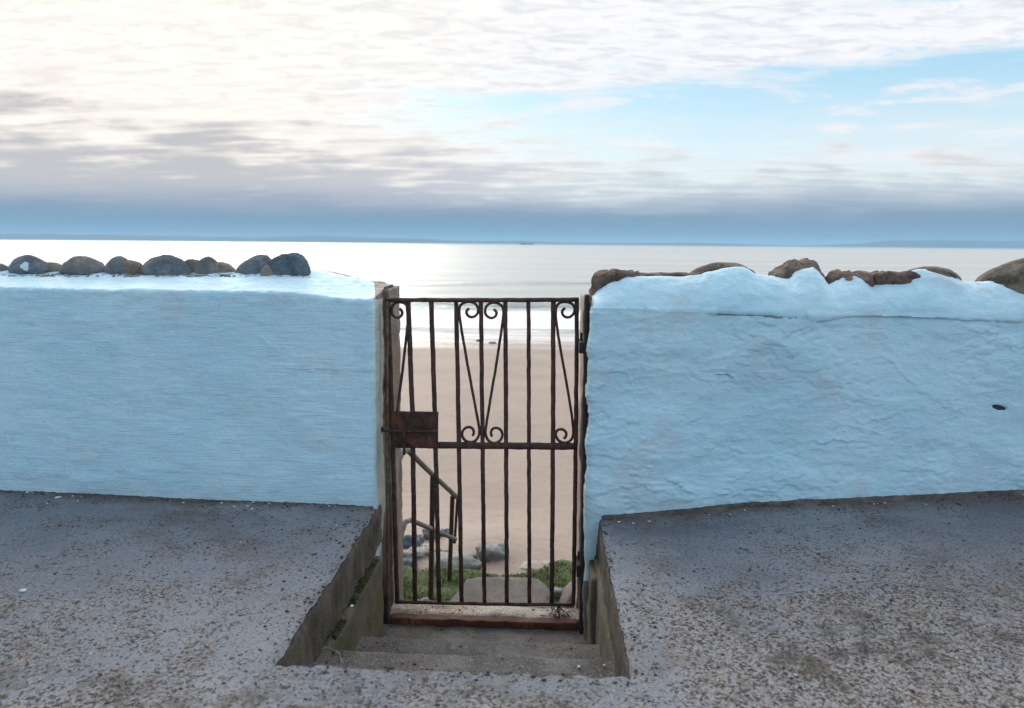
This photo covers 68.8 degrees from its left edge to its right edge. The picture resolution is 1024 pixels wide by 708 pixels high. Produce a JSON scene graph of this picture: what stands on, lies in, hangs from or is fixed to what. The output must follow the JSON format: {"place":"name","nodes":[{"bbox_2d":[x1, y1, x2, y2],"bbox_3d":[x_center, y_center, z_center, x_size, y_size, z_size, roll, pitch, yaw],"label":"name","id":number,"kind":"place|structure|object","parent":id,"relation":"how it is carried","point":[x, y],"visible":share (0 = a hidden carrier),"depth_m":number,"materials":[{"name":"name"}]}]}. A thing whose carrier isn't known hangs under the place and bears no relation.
{"place":"outdoors","nodes":[
{"label":"outdoors","id":0,"kind":"place"},
{"bbox_2d":[0,233,847,246],"bbox_3d":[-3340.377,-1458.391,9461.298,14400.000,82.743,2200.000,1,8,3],"label":"hills","id":1,"kind":"structure","parent":0,"point":[114,237],"depth_m":8617.81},
{"bbox_2d":[403,558,571,601],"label":"ground","id":2,"kind":"structure","parent":0,"point":[424,576],"depth_m":6.68,"materials":[{"name":"green plant"}]},
{"bbox_2d":[0,264,403,623],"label":"sea wall","id":3,"kind":"structure","parent":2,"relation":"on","point":[227,387],"depth_m":3.55,"materials":[{"name":"blue paint"}]},
{"bbox_2d":[0,263,7,270],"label":"coping stone","id":4,"kind":"object","parent":3,"relation":"on","point":[3,267],"visible":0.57,"depth_m":3.82,"materials":[{"name":"grey stone"}]},
{"bbox_2d":[7,255,49,273],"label":"coping stone","id":5,"kind":"object","parent":3,"relation":"on","point":[27,264],"visible":0.93,"depth_m":3.77,"materials":[{"name":"grey stone"}]},
{"bbox_2d":[47,262,60,271],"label":"coping stone","id":6,"kind":"object","parent":3,"relation":"on","point":[54,266],"visible":0.38,"depth_m":3.81,"materials":[{"name":"grey stone"}]},
{"bbox_2d":[59,256,104,273],"bbox_3d":[-2.179,-0.452,3.793,0.244,0.092,0.118,1,8,3],"label":"coping stone","id":7,"kind":"object","parent":3,"relation":"on","point":[80,265],"visible":0.84,"depth_m":3.76,"materials":[{"name":"grey stone"}]},
{"bbox_2d":[104,256,127,273],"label":"coping stone","id":8,"kind":"object","parent":3,"relation":"on","point":[113,265],"visible":0.49,"depth_m":3.76,"materials":[{"name":"grey stone"}]},
{"bbox_2d":[122,260,141,274],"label":"coping stone","id":9,"kind":"object","parent":3,"relation":"on","point":[130,266],"visible":0.7,"depth_m":3.75,"materials":[{"name":"grey stone"}]},
{"bbox_2d":[139,255,192,274],"bbox_3d":[-1.744,-0.447,3.772,0.279,0.107,0.128,1,8,3],"label":"coping stone","id":10,"kind":"object","parent":3,"relation":"on","point":[166,265],"visible":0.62,"depth_m":3.73,"materials":[{"name":"grey stone"}]},
{"bbox_2d":[185,259,198,272],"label":"coping stone","id":11,"kind":"object","parent":3,"relation":"on","point":[191,263],"visible":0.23,"depth_m":3.77,"materials":[{"name":"stone"}]},
{"bbox_2d":[194,256,219,273],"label":"coping stone","id":12,"kind":"object","parent":3,"relation":"on","point":[208,265],"visible":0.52,"depth_m":3.74,"materials":[{"name":"grey stone"}]},
{"bbox_2d":[218,262,235,272],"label":"coping stone","id":13,"kind":"object","parent":3,"relation":"on","point":[225,267],"visible":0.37,"depth_m":3.76,"materials":[{"name":"grey stone"}]},
{"bbox_2d":[234,254,271,273],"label":"coping stone","id":14,"kind":"object","parent":3,"relation":"on","point":[255,264],"visible":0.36,"depth_m":3.72,"materials":[{"name":"grey stone"}]},
{"bbox_2d":[260,265,273,275],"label":"coping stone","id":15,"kind":"object","parent":3,"relation":"on","point":[266,270],"visible":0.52,"depth_m":3.68,"materials":[{"name":"stone"}]},
{"bbox_2d":[269,252,310,275],"bbox_3d":[-1.106,-0.430,3.725,0.212,0.153,0.106,1,8,3],"label":"coping stone","id":16,"kind":"object","parent":3,"relation":"on","point":[293,264],"visible":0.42,"depth_m":3.68,"materials":[{"name":"grey stone"}]},
{"bbox_2d":[385,301,390,623],"bbox_3d":[-0.616,0.568,3.685,0.041,1.656,0.044,1,8,3],"label":"gate post","id":17,"kind":"object","parent":3,"relation":"attached to","point":[388,588],"visible":0.98,"depth_m":3.69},
{"bbox_2d":[401,448,457,600],"bbox_3d":[-0.678,1.459,5.977,0.109,1.772,1.572,2,9,12],"label":"handrail","id":18,"kind":"object","parent":2,"relation":"on","point":[430,527],"visible":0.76,"depth_m":6.15,"materials":[{"name":"black metal"}]},
{"bbox_2d":[450,577,557,608],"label":"landing slab","id":19,"kind":"structure","parent":2,"relation":"on","point":[540,590],"depth_m":6.31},
{"bbox_2d":[554,587,563,598],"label":"boulder","id":20,"kind":"object","parent":2,"relation":"on","point":[558,592],"visible":0.55,"depth_m":6.15,"materials":[{"name":"grey stone"}]},
{"bbox_2d":[559,581,574,607],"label":"boulder","id":21,"kind":"object","parent":2,"relation":"on","point":[565,597],"visible":0.12,"depth_m":5.69,"materials":[{"name":"beige stone"}]},
{"bbox_2d":[575,267,1023,640],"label":"sea wall","id":22,"kind":"structure","parent":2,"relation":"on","point":[729,388],"depth_m":3.41,"materials":[{"name":"blue paint"}]},
{"bbox_2d":[589,268,654,305],"bbox_3d":[0.543,-0.315,3.569,0.366,0.188,0.262,1,8,3],"label":"coping stone","id":23,"kind":"object","parent":22,"relation":"on","point":[600,279],"visible":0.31,"depth_m":3.48,"materials":[{"name":"grey stone"}]},
{"bbox_2d":[650,272,692,276],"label":"coping stone","id":24,"kind":"object","parent":22,"relation":"on","point":[678,274],"visible":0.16,"depth_m":3.54,"materials":[{"name":"stone"}]},
{"bbox_2d":[690,262,754,274],"bbox_3d":[1.011,-0.368,3.597,0.369,0.144,0.262,1,8,3],"label":"coping stone","id":25,"kind":"object","parent":22,"relation":"on","point":[709,267],"visible":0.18,"depth_m":3.54,"materials":[{"name":"grey stone"}]},
{"bbox_2d":[768,258,824,278],"bbox_3d":[1.357,-0.370,3.587,0.260,0.182,0.264,1,8,3],"label":"coping stone","id":26,"kind":"object","parent":22,"relation":"on","point":[787,269],"visible":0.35,"depth_m":3.51,"materials":[{"name":"grey stone"}]},
{"bbox_2d":[824,269,874,286],"bbox_3d":[1.592,-0.323,3.563,0.239,0.163,0.266,1,8,3],"label":"coping stone","id":27,"kind":"object","parent":22,"relation":"on","point":[832,276],"visible":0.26,"depth_m":3.47,"materials":[{"name":"brown stone"}]},
{"bbox_2d":[869,270,920,284],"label":"coping stone","id":28,"kind":"object","parent":22,"relation":"on","point":[882,277],"visible":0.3,"depth_m":3.43,"materials":[{"name":"brown stone"}]},
{"bbox_2d":[908,266,961,280],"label":"coping stone","id":29,"kind":"object","parent":22,"relation":"on","point":[944,271],"visible":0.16,"depth_m":3.47,"materials":[{"name":"grey stone"}]},
{"bbox_2d":[974,258,1023,293],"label":"coping stone","id":30,"kind":"object","parent":22,"relation":"on","point":[1010,275],"visible":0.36,"depth_m":3.46,"materials":[{"name":"grey stone"}]},
{"bbox_2d":[400,342,579,574],"bbox_3d":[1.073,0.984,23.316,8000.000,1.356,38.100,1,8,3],"label":"sand","id":31,"kind":"structure","parent":0,"point":[517,432],"depth_m":14.55,"materials":[{"name":"beige sand"}]},
{"bbox_2d":[403,558,417,566],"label":"boulder","id":32,"kind":"object","parent":31,"relation":"on","point":[407,562],"visible":0.26,"depth_m":8.91,"materials":[{"name":"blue stone"}]},
{"bbox_2d":[402,534,423,548],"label":"boulder","id":33,"kind":"object","parent":31,"relation":"on","point":[407,541],"visible":0.34,"depth_m":9.47,"materials":[{"name":"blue stone"}]},
{"bbox_2d":[403,547,428,559],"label":"boulder","id":34,"kind":"object","parent":31,"relation":"on","point":[422,552],"visible":0.58,"depth_m":9.18,"materials":[{"name":"grey stone"}]},
{"bbox_2d":[420,543,428,550],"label":"boulder","id":35,"kind":"object","parent":31,"relation":"on","point":[425,545],"visible":0.24,"depth_m":9.44,"materials":[{"name":"grey stone"}]},
{"bbox_2d":[422,528,435,539],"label":"boulder","id":36,"kind":"object","parent":31,"relation":"on","point":[425,532],"visible":0.27,"depth_m":9.74,"materials":[{"name":"grey stone"}]},
{"bbox_2d":[427,549,447,555],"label":"boulder","id":37,"kind":"object","parent":31,"relation":"on","point":[441,550],"visible":0.17,"depth_m":9.23,"materials":[{"name":"grey stone"}]},
{"bbox_2d":[440,528,448,536],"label":"boulder","id":38,"kind":"object","parent":31,"relation":"on","point":[446,530],"visible":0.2,"depth_m":9.83,"materials":[{"name":"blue stone"}]},
{"bbox_2d":[434,551,481,569],"bbox_3d":[-0.663,2.512,8.918,0.674,0.274,0.469,1,8,3],"label":"boulder","id":39,"kind":"object","parent":31,"relation":"on","point":[471,561],"visible":0.41,"depth_m":8.80,"materials":[{"name":"grey stone"}]},
{"bbox_2d":[475,541,504,561],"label":"boulder","id":40,"kind":"object","parent":31,"relation":"on","point":[495,552],"visible":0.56,"depth_m":9.00,"materials":[{"name":"grey stone"}]},
{"bbox_2d":[519,560,549,570],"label":"boulder","id":41,"kind":"object","parent":31,"relation":"on","point":[535,565],"visible":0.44,"depth_m":8.92,"materials":[{"name":"grey stone"}]},
{"bbox_2d":[0,492,1023,707],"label":"pavement","id":42,"kind":"structure","parent":0,"point":[152,600],"depth_m":2.57,"materials":[{"name":"concrete"}]},
{"bbox_2d":[312,556,615,678],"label":"concrete steps","id":43,"kind":"structure","parent":42,"relation":"on","point":[359,624],"depth_m":3.08,"materials":[{"name":"grey concrete"}]},
{"bbox_2d":[391,613,576,630],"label":"threshold beam","id":44,"kind":"structure","parent":43,"relation":"on","point":[541,623],"depth_m":3.70,"materials":[{"name":"brown wood"}]},
{"bbox_2d":[388,603,578,629],"bbox_3d":[-0.132,1.479,3.821,0.994,0.374,0.132,1,8,3],"label":"door sill","id":45,"kind":"structure","parent":44,"relation":"on","point":[496,611],"depth_m":3.79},
{"bbox_2d":[539,603,569,619],"bbox_3d":[0.224,1.316,3.734,0.166,0.142,0.070,-1,9,-12],"label":"dead weed","id":46,"kind":"object","parent":44,"relation":"on","point":[559,608],"visible":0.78,"depth_m":3.74,"materials":[{"name":"brown plant"}]},
{"bbox_2d":[579,294,589,634],"bbox_3d":[0.349,0.549,3.560,0.048,1.663,0.062,1,8,3],"label":"gate post","id":47,"kind":"object","parent":43,"relation":"on","point":[585,405],"visible":0.61,"depth_m":3.52,"materials":[{"name":"black metal"}]},
{"bbox_2d":[381,297,583,606],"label":"iron gate","id":48,"kind":"structure","parent":47,"relation":"attached to","point":[412,429],"depth_m":3.65,"materials":[{"name":"black metal"}]},
{"bbox_2d":[3,492,1019,685],"bbox_3d":[0.065,1.071,2.985,5.290,0.775,1.627,1,8,3],"label":"grit","id":49,"kind":"object","parent":42,"relation":"on","point":[488,671],"visible":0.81,"depth_m":2.67,"materials":[{"name":"grey gravel"}]},
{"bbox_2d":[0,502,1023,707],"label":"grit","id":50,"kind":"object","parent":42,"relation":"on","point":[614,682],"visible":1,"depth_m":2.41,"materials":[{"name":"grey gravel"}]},
{"bbox_2d":[19,491,1023,680],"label":"paint flecks","id":51,"kind":"object","parent":42,"relation":"on","point":[25,589],"visible":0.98,"depth_m":3.46,"materials":[{"name":"paint"}]},
{"bbox_2d":[0,240,1023,343],"bbox_3d":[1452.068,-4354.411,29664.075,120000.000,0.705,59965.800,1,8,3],"label":"sea","id":52,"kind":"structure","parent":0,"point":[422,270],"depth_m":210.64,"materials":[{"name":"liquid"}]},
{"bbox_2d":[0,0,1023,245],"label":"sky","id":53,"kind":"structure","parent":0,"point":[748,122],"materials":[{"name":"white"}]},
{"bbox_2d":[809,240,1023,248],"bbox_3d":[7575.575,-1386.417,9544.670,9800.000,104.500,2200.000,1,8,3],"label":"hills","id":54,"kind":"structure","parent":0,"point":[951,244],"depth_m":8900.13,"materials":[{"name":"blue"}]}
]}

